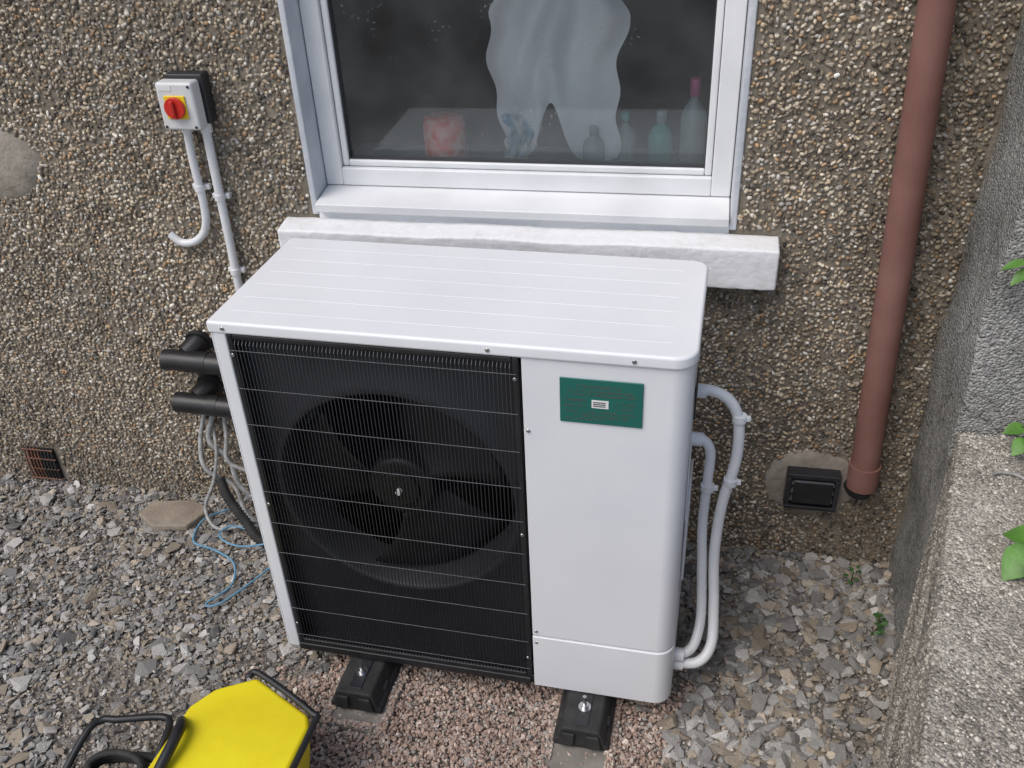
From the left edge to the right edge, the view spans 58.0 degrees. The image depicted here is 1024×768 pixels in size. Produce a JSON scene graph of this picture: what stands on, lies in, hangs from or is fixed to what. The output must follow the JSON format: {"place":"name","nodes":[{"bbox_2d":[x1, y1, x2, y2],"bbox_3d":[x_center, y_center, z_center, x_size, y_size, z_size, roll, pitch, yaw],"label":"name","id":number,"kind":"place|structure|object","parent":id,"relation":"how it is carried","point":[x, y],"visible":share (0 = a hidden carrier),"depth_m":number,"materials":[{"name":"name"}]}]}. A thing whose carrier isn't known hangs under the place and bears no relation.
{"place":"outdoors","nodes":[
{"label":"outdoors","id":0,"kind":"place"},
{"bbox_2d":[423,111,467,156],"bbox_3d":[-0.186,-0.674,2.594,0.121,0.162,0.121,4,34,11],"label":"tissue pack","id":1,"kind":"object","parent":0,"point":[444,133],"visible":0.56,"depth_m":2.54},
{"bbox_2d":[0,473,894,767],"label":"ground","id":2,"kind":"structure","parent":0,"point":[104,730],"depth_m":2.60,"materials":[{"name":"grey gravel"}]},
{"bbox_2d":[139,500,211,530],"bbox_3d":[-1.165,0.452,3.186,0.237,0.027,0.150,5,34,12],"label":"flat stone","id":3,"kind":"object","parent":2,"relation":"on","point":[179,515],"visible":0.98,"depth_m":3.17,"materials":[{"name":"stone"}]},
{"bbox_2d":[63,669,320,767],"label":"yellow tool case","id":4,"kind":"object","parent":2,"relation":"on","point":[255,723],"visible":1,"depth_m":2.18,"materials":[{"name":"plastic"}]},
{"bbox_2d":[192,508,269,607],"bbox_3d":[-0.943,0.553,2.991,0.381,0.020,0.358,17,38,28],"label":"blue cord","id":5,"kind":"object","parent":2,"relation":"on","point":[233,563],"visible":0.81,"depth_m":2.99,"materials":[{"name":"plastic"}]},
{"bbox_2d":[320,664,410,738],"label":"concrete slab","id":6,"kind":"structure","parent":2,"relation":"on","point":[351,714],"depth_m":2.46,"materials":[{"name":"grey concrete"}]},
{"bbox_2d":[331,656,401,712],"bbox_3d":[-0.352,0.664,2.692,0.144,0.113,0.624,5,34,12],"label":"rubber foot","id":7,"kind":"object","parent":6,"relation":"on","point":[365,684],"visible":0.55,"depth_m":2.47},
{"bbox_2d":[206,238,708,702],"bbox_3d":[-0.082,0.223,2.364,1.060,1.038,0.454,5,34,12],"label":"heat pump unit","id":8,"kind":"object","parent":7,"relation":"on","point":[474,461],"visible":1,"depth_m":2.14,"materials":[{"name":"white metal"}]},
{"bbox_2d":[673,383,750,670],"bbox_3d":[0.489,0.372,2.280,0.140,0.727,0.266,5,34,12],"label":"power conduit","id":9,"kind":"object","parent":8,"relation":"attached to","point":[731,480],"visible":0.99,"depth_m":2.35,"materials":[{"name":"white plastic"}]},
{"bbox_2d":[230,604,748,767],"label":"pink gravel","id":10,"kind":"structure","parent":2,"relation":"on","point":[528,697],"depth_m":2.43,"materials":[{"name":"gravel"}]},
{"bbox_2d":[0,0,1023,562],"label":"wall","id":11,"kind":"structure","parent":2,"relation":"on","point":[778,232],"depth_m":2.53,"materials":[{"name":"stone"}]},
{"bbox_2d":[20,446,63,480],"bbox_3d":[-1.696,0.285,3.351,0.125,0.141,0.031,4,34,11],"label":"rusty air vent","id":12,"kind":"object","parent":11,"relation":"attached to","point":[44,462],"visible":1,"depth_m":3.34,"materials":[{"name":"orange metal"}]},
{"bbox_2d":[159,330,231,417],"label":"insulated pipes","id":13,"kind":"object","parent":11,"relation":"attached to","point":[192,355],"visible":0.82,"depth_m":2.89,"materials":[{"name":"plastic"}]},
{"bbox_2d":[198,415,264,547],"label":"flexible cables","id":14,"kind":"object","parent":13,"relation":"hanging from","point":[243,516],"visible":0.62,"depth_m":3.06,"materials":[{"name":"grey plastic"}]},
{"bbox_2d":[0,0,1022,563],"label":"pebbledash","id":15,"kind":"object","parent":11,"relation":"attached to","point":[272,132],"visible":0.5,"depth_m":2.56,"materials":[{"name":"stone"}]},
{"bbox_2d":[0,127,39,198],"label":"mortar patch","id":16,"kind":"object","parent":15,"relation":"attached to","point":[19,161],"visible":1,"depth_m":2.68,"materials":[{"name":"beige concrete"}]},
{"bbox_2d":[155,70,217,129],"bbox_3d":[-0.857,-0.736,2.414,0.112,0.134,0.116,4,34,11],"label":"isolator switch","id":17,"kind":"object","parent":15,"relation":"attached to","point":[186,99],"visible":1,"depth_m":2.39,"materials":[{"name":"white plastic"}]},
{"bbox_2d":[168,124,245,290],"bbox_3d":[-0.896,-0.452,2.656,0.218,0.614,0.040,4,34,11],"label":"white conduit","id":18,"kind":"object","parent":15,"relation":"attached to","point":[221,196],"visible":0.9,"depth_m":2.59,"materials":[{"name":"plastic"}]},
{"bbox_2d":[277,0,757,229],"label":"window reveal","id":19,"kind":"object","parent":11,"relation":"attached to","point":[295,46],"depth_m":2.37,"materials":[{"name":"white plastic"}]},
{"bbox_2d":[500,113,542,158],"bbox_3d":[0.023,-0.659,2.563,0.089,0.176,0.106,23,41,34],"label":"striped cloth","id":20,"kind":"object","parent":19,"relation":"on","point":[517,140],"visible":0.68,"depth_m":2.54,"materials":[{"name":"fabric"}]},
{"bbox_2d":[299,0,747,196],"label":"window frame","id":21,"kind":"object","parent":19,"relation":"in","point":[717,182],"visible":0.9,"depth_m":2.45,"materials":[{"name":"white plastic"}]},
{"bbox_2d":[327,0,716,168],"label":"window gasket","id":22,"kind":"object","parent":21,"relation":"attached to","point":[460,159],"depth_m":2.48,"materials":[{"name":"black rubber"}]},
{"bbox_2d":[320,0,724,174],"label":"window bead","id":23,"kind":"object","parent":21,"relation":"attached to","point":[707,170],"depth_m":2.45,"materials":[{"name":"white plastic"}]},
{"bbox_2d":[486,0,629,160],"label":"hanging towel","id":24,"kind":"object","parent":19,"relation":"hanging from","point":[559,55],"visible":0.93,"depth_m":2.42,"materials":[{"name":"white fabric"}]},
{"bbox_2d":[583,125,604,160],"bbox_3d":[0.225,-0.644,2.542,0.060,0.133,0.060,4,34,11],"label":"plastic bottle","id":25,"kind":"object","parent":19,"relation":"on","point":[593,146],"visible":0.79,"depth_m":2.52,"materials":[{"name":"plastic"}]},
{"bbox_2d":[613,110,635,160],"bbox_3d":[0.310,-0.673,2.552,0.060,0.163,0.060,4,34,11],"label":"plastic bottle","id":26,"kind":"object","parent":19,"relation":"on","point":[627,136],"visible":0.75,"depth_m":2.52,"materials":[{"name":"grey plastic"}]},
{"bbox_2d":[647,109,673,161],"bbox_3d":[0.404,-0.659,2.515,0.068,0.173,0.068,4,34,11],"label":"plastic bottle","id":27,"kind":"object","parent":19,"relation":"on","point":[660,141],"visible":0.87,"depth_m":2.49,"materials":[{"name":"teal plastic"}]},
{"bbox_2d":[678,76,706,162],"bbox_3d":[0.482,-0.681,2.458,0.068,0.265,0.068,4,34,11],"label":"plastic bottle","id":28,"kind":"object","parent":19,"relation":"on","point":[693,124],"visible":0.81,"depth_m":2.43,"materials":[{"name":"grey plastic"}]},
{"bbox_2d":[319,212,728,233],"bbox_3d":[0.023,-0.472,2.535,1.118,0.030,0.134,4,34,11],"label":"cill packing","id":29,"kind":"object","parent":11,"relation":"on","point":[536,223],"visible":0.29,"depth_m":2.48,"materials":[{"name":"paint"}]},
{"bbox_2d":[277,217,779,290],"bbox_3d":[0.019,-0.356,2.479,1.340,0.124,0.093,4,34,11],"label":"window sill","id":30,"kind":"structure","parent":11,"relation":"attached to","point":[737,261],"depth_m":2.40,"materials":[{"name":"white concrete"}]},
{"bbox_2d":[764,448,853,513],"bbox_3d":[0.899,0.295,2.755,0.291,0.254,0.014,4,34,11],"label":"mortar patch","id":31,"kind":"object","parent":11,"relation":"attached to","point":[775,474],"visible":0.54,"depth_m":2.73,"materials":[{"name":"beige concrete"}]},
{"bbox_2d":[783,466,841,511],"bbox_3d":[0.887,0.311,2.738,0.150,0.130,0.058,4,34,11],"label":"black wall vent","id":32,"kind":"object","parent":11,"relation":"attached to","point":[813,489],"depth_m":2.71,"materials":[{"name":"plastic"}]},
{"bbox_2d":[844,0,957,499],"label":"drainpipe","id":33,"kind":"object","parent":11,"relation":"attached to","point":[931,42],"visible":1,"depth_m":2.21,"materials":[{"name":"brown paint"}]},
{"bbox_2d":[540,688,623,767],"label":"concrete slab","id":34,"kind":"structure","parent":2,"relation":"on","point":[575,759],"depth_m":2.33,"materials":[{"name":"grey concrete"}]},
{"bbox_2d":[553,689,616,750],"bbox_3d":[0.238,0.716,2.567,0.144,0.113,0.624,5,34,12],"label":"rubber foot","id":35,"kind":"object","parent":34,"relation":"on","point":[585,720],"visible":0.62,"depth_m":2.35},
{"bbox_2d":[842,565,861,583],"bbox_3d":[1.036,0.582,2.810,0.085,0.050,0.047,-29,41,-34],"label":"weed","id":36,"kind":"object","parent":2,"relation":"on","point":[852,570],"visible":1,"depth_m":2.80,"materials":[{"name":"green plant"}]},
{"bbox_2d":[870,612,888,635],"bbox_3d":[1.037,0.685,2.615,0.049,0.090,0.092,16,37,27],"label":"weed","id":37,"kind":"object","parent":2,"relation":"on","point":[878,615],"visible":1,"depth_m":2.61,"materials":[{"name":"green plant"}]},
{"bbox_2d":[878,431,1023,767],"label":"block retaining wall","id":38,"kind":"structure","parent":2,"relation":"on","point":[907,654],"depth_m":1.79,"materials":[{"name":"grey concrete"}]},
{"bbox_2d":[878,613,909,767],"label":"block","id":39,"kind":"structure","parent":38,"relation":"attached to","point":[884,754],"depth_m":2.29,"materials":[{"name":"grey concrete"}]},
{"bbox_2d":[889,623,918,767],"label":"block","id":40,"kind":"structure","parent":38,"relation":"attached to","point":[901,706],"depth_m":1.96,"materials":[{"name":"grey concrete"}]},
{"bbox_2d":[907,549,928,648],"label":"block","id":41,"kind":"structure","parent":38,"relation":"attached to","point":[916,602],"depth_m":2.28,"materials":[{"name":"grey concrete"}]},
{"bbox_2d":[900,558,1023,767],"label":"block","id":42,"kind":"structure","parent":38,"relation":"attached to","point":[1000,707],"depth_m":1.58,"materials":[{"name":"grey concrete"}]},
{"bbox_2d":[913,739,1023,767],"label":"block","id":43,"kind":"structure","parent":38,"relation":"attached to","point":[934,762],"depth_m":1.42,"materials":[{"name":"grey concrete"}]},
{"bbox_2d":[918,433,1023,638],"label":"block","id":44,"kind":"structure","parent":38,"relation":"attached to","point":[965,486],"depth_m":1.92,"materials":[{"name":"grey concrete"}]},
{"bbox_2d":[992,471,1023,479],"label":"stem","id":45,"kind":"object","parent":38,"relation":"on","point":[1008,473],"visible":1,"depth_m":1.97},
{"bbox_2d":[889,15,1023,660],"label":"garden wall","id":46,"kind":"structure","parent":2,"relation":"on","point":[977,381],"depth_m":2.08,"materials":[{"name":"grey concrete"}]},
{"bbox_2d":[925,434,1023,753],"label":"mortar joints","id":47,"kind":"object","parent":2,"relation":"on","point":[975,745],"visible":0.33,"depth_m":1.45,"materials":[{"name":"concrete"}]},
{"bbox_2d":[315,184,729,226],"bbox_3d":[0.019,-0.494,2.506,1.114,0.039,0.160,4,34,11],"label":"window cill nosing","id":48,"kind":"object","parent":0,"point":[688,210],"depth_m":2.46,"materials":[{"name":"white plastic"}]},
{"bbox_2d":[332,0,747,160],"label":"room","id":49,"kind":"object","parent":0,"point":[408,66],"depth_m":4.87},
{"bbox_2d":[354,142,732,196],"bbox_3d":[0.062,-0.629,2.688,1.130,0.035,0.280,4,34,11],"label":"window board","id":50,"kind":"object","parent":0,"point":[487,151],"depth_m":2.78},
{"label":"terrace soil","id":51,"kind":"structure","parent":0,"visible":0},
{"bbox_2d":[1001,259,1023,580],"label":"bramble plant","id":52,"kind":"object","parent":51,"relation":"on","point":[1013,562],"visible":1,"depth_m":1.76,"materials":[{"name":"green plant"}]}
]}

